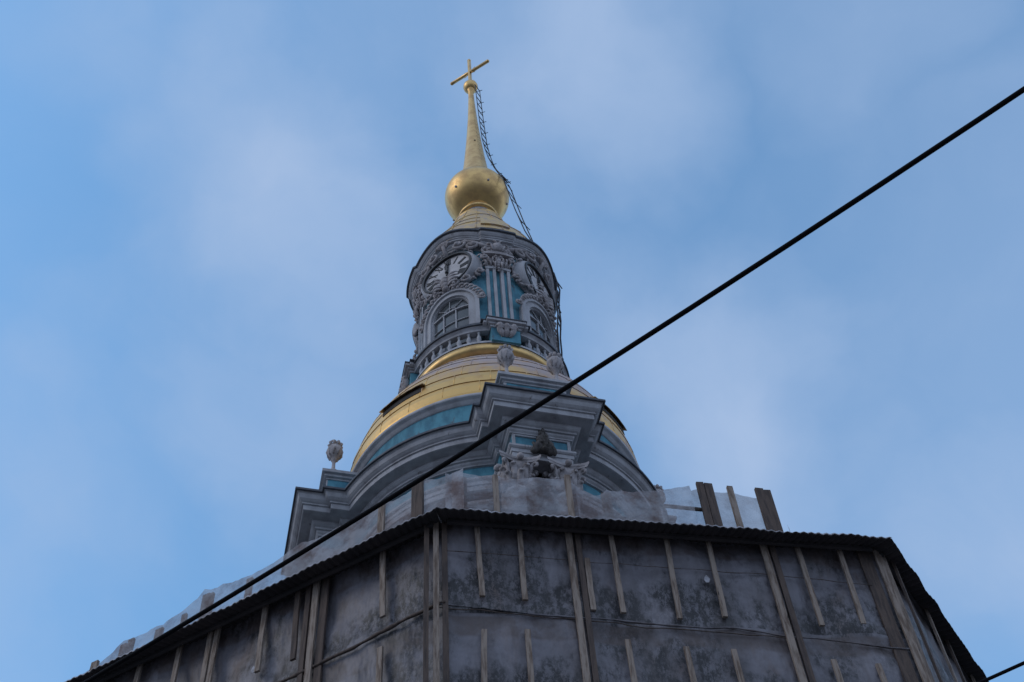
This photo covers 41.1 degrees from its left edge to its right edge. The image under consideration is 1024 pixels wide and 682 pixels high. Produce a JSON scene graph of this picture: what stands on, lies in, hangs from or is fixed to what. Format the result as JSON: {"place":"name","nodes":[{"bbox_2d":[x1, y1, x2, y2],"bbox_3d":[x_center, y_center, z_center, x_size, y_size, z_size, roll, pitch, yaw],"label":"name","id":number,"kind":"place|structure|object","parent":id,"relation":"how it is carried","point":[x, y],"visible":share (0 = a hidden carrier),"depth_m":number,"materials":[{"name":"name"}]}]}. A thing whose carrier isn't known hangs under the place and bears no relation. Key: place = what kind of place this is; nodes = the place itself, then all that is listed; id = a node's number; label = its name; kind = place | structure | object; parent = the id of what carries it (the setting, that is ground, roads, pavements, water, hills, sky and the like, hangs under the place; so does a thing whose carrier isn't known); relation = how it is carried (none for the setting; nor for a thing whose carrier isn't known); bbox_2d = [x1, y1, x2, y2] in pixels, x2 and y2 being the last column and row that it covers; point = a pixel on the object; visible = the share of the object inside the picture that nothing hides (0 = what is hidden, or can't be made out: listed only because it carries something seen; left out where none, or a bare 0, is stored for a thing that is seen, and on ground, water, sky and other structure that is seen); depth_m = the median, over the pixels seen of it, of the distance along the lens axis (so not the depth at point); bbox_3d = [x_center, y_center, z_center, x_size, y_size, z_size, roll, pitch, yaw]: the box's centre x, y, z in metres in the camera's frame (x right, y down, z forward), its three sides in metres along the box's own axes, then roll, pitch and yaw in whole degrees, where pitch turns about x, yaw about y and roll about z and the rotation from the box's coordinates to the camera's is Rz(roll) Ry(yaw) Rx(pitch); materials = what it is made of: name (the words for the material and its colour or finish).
{"place":"outdoors","nodes":[
{"label":"outdoors","id":0,"kind":"place"},
{"bbox_2d":[0,0,1023,681],"label":"sky","id":1,"kind":"structure","parent":0,"point":[217,216],"materials":[{"name":"blue"}]},
{"bbox_2d":[83,86,1023,681],"bbox_3d":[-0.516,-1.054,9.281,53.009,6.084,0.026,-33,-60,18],"label":"overhead cable","id":2,"kind":"object","parent":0,"point":[613,356],"visible":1,"depth_m":6.49,"materials":[{"name":"black rubber"}]},
{"bbox_2d":[978,661,1023,681],"bbox_3d":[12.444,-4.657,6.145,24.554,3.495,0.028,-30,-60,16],"label":"overhead cable","id":3,"kind":"object","parent":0,"point":[1007,670],"visible":1,"depth_m":7.90,"materials":[{"name":"black rubber"}]},
{"label":"ground","id":4,"kind":"structure","parent":0,"visible":0},
{"bbox_2d":[284,59,663,554],"bbox_3d":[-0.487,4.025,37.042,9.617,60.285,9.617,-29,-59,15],"label":"bell tower","id":5,"kind":"structure","parent":4,"relation":"on","point":[483,293],"depth_m":34.85,"materials":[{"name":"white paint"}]},
{"bbox_2d":[419,282,486,368],"bbox_3d":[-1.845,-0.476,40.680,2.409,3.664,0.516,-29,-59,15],"label":"window","id":6,"kind":"structure","parent":5,"relation":"in","point":[457,307],"depth_m":41.28,"materials":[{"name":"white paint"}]},
{"bbox_2d":[516,293,557,355],"bbox_3d":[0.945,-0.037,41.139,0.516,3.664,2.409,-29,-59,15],"label":"window","id":7,"kind":"structure","parent":5,"relation":"in","point":[531,310],"depth_m":41.87,"materials":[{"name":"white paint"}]},
{"bbox_2d":[64,468,988,681],"bbox_3d":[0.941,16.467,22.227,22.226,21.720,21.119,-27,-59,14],"label":"scaffold enclosure","id":8,"kind":"object","parent":4,"relation":"on","point":[459,576],"visible":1,"depth_m":22.85,"materials":[{"name":"plastic"}]}
]}

